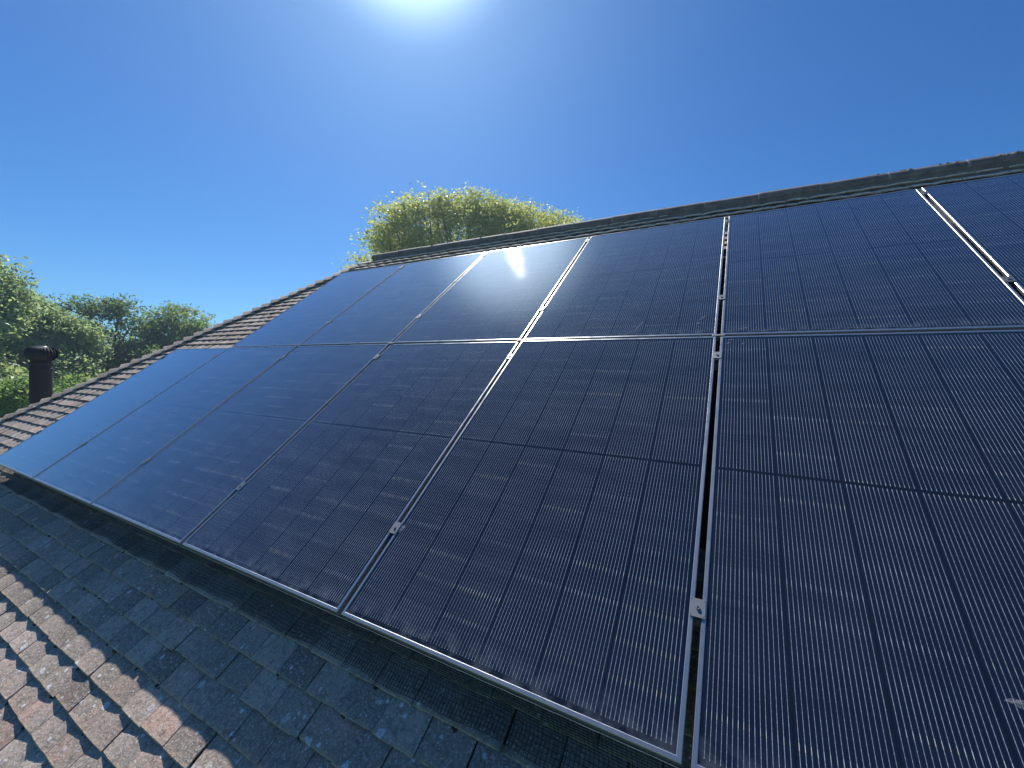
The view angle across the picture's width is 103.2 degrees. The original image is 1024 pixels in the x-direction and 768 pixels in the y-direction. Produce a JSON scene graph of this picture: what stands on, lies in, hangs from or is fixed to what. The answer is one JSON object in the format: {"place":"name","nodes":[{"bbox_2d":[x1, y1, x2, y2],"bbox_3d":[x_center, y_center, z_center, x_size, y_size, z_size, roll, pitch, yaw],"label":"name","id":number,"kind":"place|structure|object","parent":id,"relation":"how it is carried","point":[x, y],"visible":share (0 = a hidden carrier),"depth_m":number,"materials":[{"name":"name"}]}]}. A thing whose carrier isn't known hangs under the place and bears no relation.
{"place":"outdoors","nodes":[
{"label":"outdoors","id":0,"kind":"place"},
{"bbox_2d":[0,151,1023,767],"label":"house","id":1,"kind":"structure","parent":0,"point":[112,655],"depth_m":1.68,"materials":[{"name":"tile"}]},
{"bbox_2d":[23,346,57,404],"bbox_3d":[-7.028,0.446,6.057,0.400,2.035,0.400,2,1,28],"label":"flue","id":2,"kind":"object","parent":1,"relation":"on","point":[40,368],"visible":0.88,"depth_m":5.96,"materials":[{"name":"metal"}]},
{"bbox_2d":[0,465,680,767],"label":"bird guard mesh","id":3,"kind":"object","parent":1,"relation":"on","point":[114,532],"visible":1,"depth_m":1.47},
{"bbox_2d":[693,617,700,626],"bbox_3d":[-0.974,0.627,2.006,8.152,0.041,0.041,2,40,28],"label":"mounting rail","id":4,"kind":"object","parent":1,"relation":"attached to","point":[697,622],"depth_m":1.17,"materials":[{"name":"metal"}]},
{"bbox_2d":[33,346,297,506],"bbox_3d":[-2.820,0.197,3.433,1.134,0.034,1.762,2,40,28],"label":"solar panel","id":5,"kind":"object","parent":4,"relation":"attached to","point":[91,471],"visible":0.89,"depth_m":3.26,"materials":[{"name":"glass"}]},
{"bbox_2d":[91,344,389,546],"bbox_3d":[-1.804,0.232,2.886,1.134,0.036,1.762,2,40,28],"label":"solar panel","id":6,"kind":"object","parent":4,"relation":"attached to","point":[181,490],"visible":0.9,"depth_m":2.67,"materials":[{"name":"glass"}]},
{"bbox_2d":[235,482,245,490],"bbox_3d":[-1.496,0.583,2.261,0.039,0.058,0.052,1,39,27],"label":"clamp","id":7,"kind":"object","parent":4,"relation":"attached to","point":[239,486],"visible":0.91,"depth_m":2.25,"materials":[{"name":"metal"}]},
{"bbox_2d":[388,521,401,535],"bbox_3d":[-0.482,0.620,1.712,0.039,0.058,0.052,1,40,28],"label":"clamp","id":8,"kind":"object","parent":4,"relation":"attached to","point":[395,527],"visible":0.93,"depth_m":1.70,"materials":[{"name":"metal"}]},
{"bbox_2d":[341,336,715,767],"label":"solar panel","id":9,"kind":"object","parent":4,"relation":"attached to","point":[542,547],"visible":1,"depth_m":1.47,"materials":[{"name":"glass"}]},
{"bbox_2d":[690,597,705,623],"bbox_3d":[0.535,0.654,1.165,0.039,0.058,0.052,1,40,28],"label":"clamp","id":10,"kind":"object","parent":4,"relation":"attached to","point":[697,608],"visible":1,"depth_m":1.15,"materials":[{"name":"metal"}]},
{"bbox_2d":[691,330,1023,767],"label":"solar panel","id":11,"kind":"object","parent":4,"relation":"attached to","point":[863,592],"visible":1,"depth_m":1.14,"materials":[{"name":"glass"}]},
{"bbox_2d":[714,362,718,369],"bbox_3d":[-0.498,-0.148,2.840,8.152,0.041,0.041,2,40,28],"label":"mounting rail","id":12,"kind":"object","parent":1,"relation":"attached to","point":[716,366],"depth_m":2.01,"materials":[{"name":"metal"}]},
{"bbox_2d":[0,348,227,479],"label":"solar panel","id":13,"kind":"object","parent":12,"relation":"attached to","point":[36,454],"visible":0.87,"depth_m":3.83,"materials":[{"name":"glass"}]},
{"bbox_2d":[182,341,519,616],"bbox_3d":[-0.787,0.268,2.340,1.134,0.036,1.762,2,40,28],"label":"solar panel","id":14,"kind":"object","parent":12,"relation":"on","point":[313,510],"visible":0.98,"depth_m":2.08,"materials":[{"name":"glass"}]},
{"bbox_2d":[712,352,721,364],"bbox_3d":[1.012,-0.124,2.002,0.039,0.058,0.052,2,40,28],"label":"clamp","id":15,"kind":"object","parent":12,"relation":"attached to","point":[717,355],"visible":0.95,"depth_m":1.99,"materials":[{"name":"metal"}]},
{"bbox_2d":[712,334,724,340],"bbox_3d":[1.079,-0.243,2.119,0.060,0.034,0.019,2,40,28],"label":"corner clip","id":16,"kind":"object","parent":1,"relation":"attached to","point":[718,336],"visible":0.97,"depth_m":2.11,"materials":[{"name":"metal"}]},
{"bbox_3d":[0.237,-0.502,2.965,6.997,0.041,0.041,2,40,28],"label":"rail","id":17,"kind":"object","parent":1,"relation":"attached to","visible":0},
{"bbox_2d":[232,264,405,346],"bbox_3d":[-2.132,-0.922,4.639,1.134,0.035,1.762,2,40,28],"label":"solar panel","id":18,"kind":"object","parent":17,"relation":"attached to","point":[305,318],"visible":0.8,"depth_m":4.50,"materials":[{"name":"glass"}]},
{"bbox_2d":[301,252,485,345],"bbox_3d":[-1.116,-0.887,4.091,1.134,0.036,1.762,2,40,28],"label":"solar panel","id":19,"kind":"object","parent":17,"relation":"attached to","point":[392,307],"visible":0.82,"depth_m":3.93,"materials":[{"name":"glass"}]},
{"bbox_2d":[393,237,588,343],"bbox_3d":[-0.100,-0.851,3.545,1.134,0.037,1.762,2,40,28],"label":"solar panel","id":20,"kind":"object","parent":17,"relation":"attached to","point":[504,295],"visible":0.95,"depth_m":3.36,"materials":[{"name":"glass"}]},
{"bbox_2d":[524,217,725,340],"bbox_3d":[0.915,-0.818,2.996,1.134,0.035,1.762,2,40,28],"label":"solar panel","id":21,"kind":"object","parent":17,"relation":"attached to","point":[659,282],"visible":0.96,"depth_m":2.79,"materials":[{"name":"glass"}]},
{"bbox_2d":[718,295,724,304],"bbox_3d":[1.238,-0.492,2.399,0.039,0.058,0.052,2,40,29],"label":"clamp","id":22,"kind":"object","parent":17,"relation":"attached to","point":[721,298],"visible":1,"depth_m":2.38,"materials":[{"name":"metal"}]},
{"bbox_2d":[721,189,1023,335],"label":"solar panel","id":23,"kind":"object","parent":17,"relation":"attached to","point":[912,260],"visible":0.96,"depth_m":2.21,"materials":[{"name":"glass"}]},
{"bbox_2d":[921,173,1023,298],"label":"solar panel","id":24,"kind":"object","parent":17,"relation":"attached to","point":[984,217],"visible":0.85,"depth_m":2.29,"materials":[{"name":"glass"}]},
{"bbox_2d":[1000,276,1016,285],"bbox_3d":[2.254,-0.457,1.851,0.039,0.058,0.052,3,40,29],"label":"clamp","id":25,"kind":"object","parent":17,"relation":"attached to","point":[1009,280],"visible":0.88,"depth_m":1.83,"materials":[{"name":"metal"}]},
{"bbox_3d":[0.722,-1.292,3.815,6.997,0.041,0.041,2,40,28],"label":"rail","id":26,"kind":"object","parent":1,"relation":"attached to","visible":0},
{"bbox_2d":[919,191,928,196],"bbox_3d":[2.740,-1.248,2.703,0.039,0.058,0.052,2,40,29],"label":"clamp","id":27,"kind":"object","parent":26,"relation":"attached to","point":[924,193],"visible":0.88,"depth_m":2.68,"materials":[{"name":"metal"}]},
{"bbox_2d":[0,0,1023,341],"label":"sky","id":28,"kind":"structure","parent":0,"point":[219,157],"materials":[{"name":"blue"}]},
{"label":"ground","id":29,"kind":"structure","parent":0,"visible":0},
{"bbox_2d":[0,254,56,409],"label":"ash tree","id":30,"kind":"object","parent":29,"relation":"on","point":[17,306],"visible":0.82,"depth_m":16.25,"materials":[{"name":"green plant"}]},
{"bbox_2d":[0,371,64,417],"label":"round bush","id":31,"kind":"object","parent":29,"relation":"on","point":[18,394],"visible":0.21,"depth_m":12.34,"materials":[{"name":"green plant"}]},
{"bbox_2d":[15,364,104,411],"bbox_3d":[-17.212,2.061,16.197,3.858,5.768,4.587,2,1,28],"label":"laurel bush","id":32,"kind":"object","parent":29,"relation":"on","point":[74,380],"visible":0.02,"depth_m":15.62,"materials":[{"name":"green plant"}]},
{"bbox_2d":[0,285,121,407],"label":"birch tree","id":33,"kind":"object","parent":29,"relation":"on","point":[75,343],"visible":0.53,"depth_m":19.04,"materials":[{"name":"green plant"}]},
{"bbox_2d":[53,292,162,377],"bbox_3d":[-22.353,-0.288,22.661,4.523,9.955,5.727,2,1,28],"label":"broadleaf tree","id":34,"kind":"object","parent":29,"relation":"on","point":[119,309],"visible":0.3,"depth_m":22.53,"materials":[{"name":"green plant"}]},
{"bbox_2d":[107,335,141,353],"bbox_3d":[-31.425,-0.201,33.825,6.028,8.944,7.281,1,1,-26],"label":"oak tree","id":35,"kind":"object","parent":29,"relation":"on","point":[127,340],"depth_m":33.77,"materials":[{"name":"green plant"}]},
{"bbox_2d":[125,341,160,360],"bbox_3d":[-19.277,1.199,22.395,3.923,7.156,4.266,0,2,-42],"label":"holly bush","id":36,"kind":"object","parent":29,"relation":"on","point":[150,350],"depth_m":22.23,"materials":[{"name":"green plant"}]},
{"bbox_2d":[118,300,215,360],"bbox_3d":[-21.450,-0.349,26.372,4.755,9.982,6.591,2,1,28],"label":"round tree","id":37,"kind":"object","parent":29,"relation":"on","point":[154,334],"visible":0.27,"depth_m":25.17,"materials":[{"name":"green plant"}]},
{"bbox_2d":[332,180,589,271],"bbox_3d":[-1.693,-1.609,17.040,11.030,13.780,5.283,1,1,-12],"label":"lime tree","id":38,"kind":"object","parent":29,"relation":"on","point":[490,217],"visible":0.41,"depth_m":16.07,"materials":[{"name":"green plant"}]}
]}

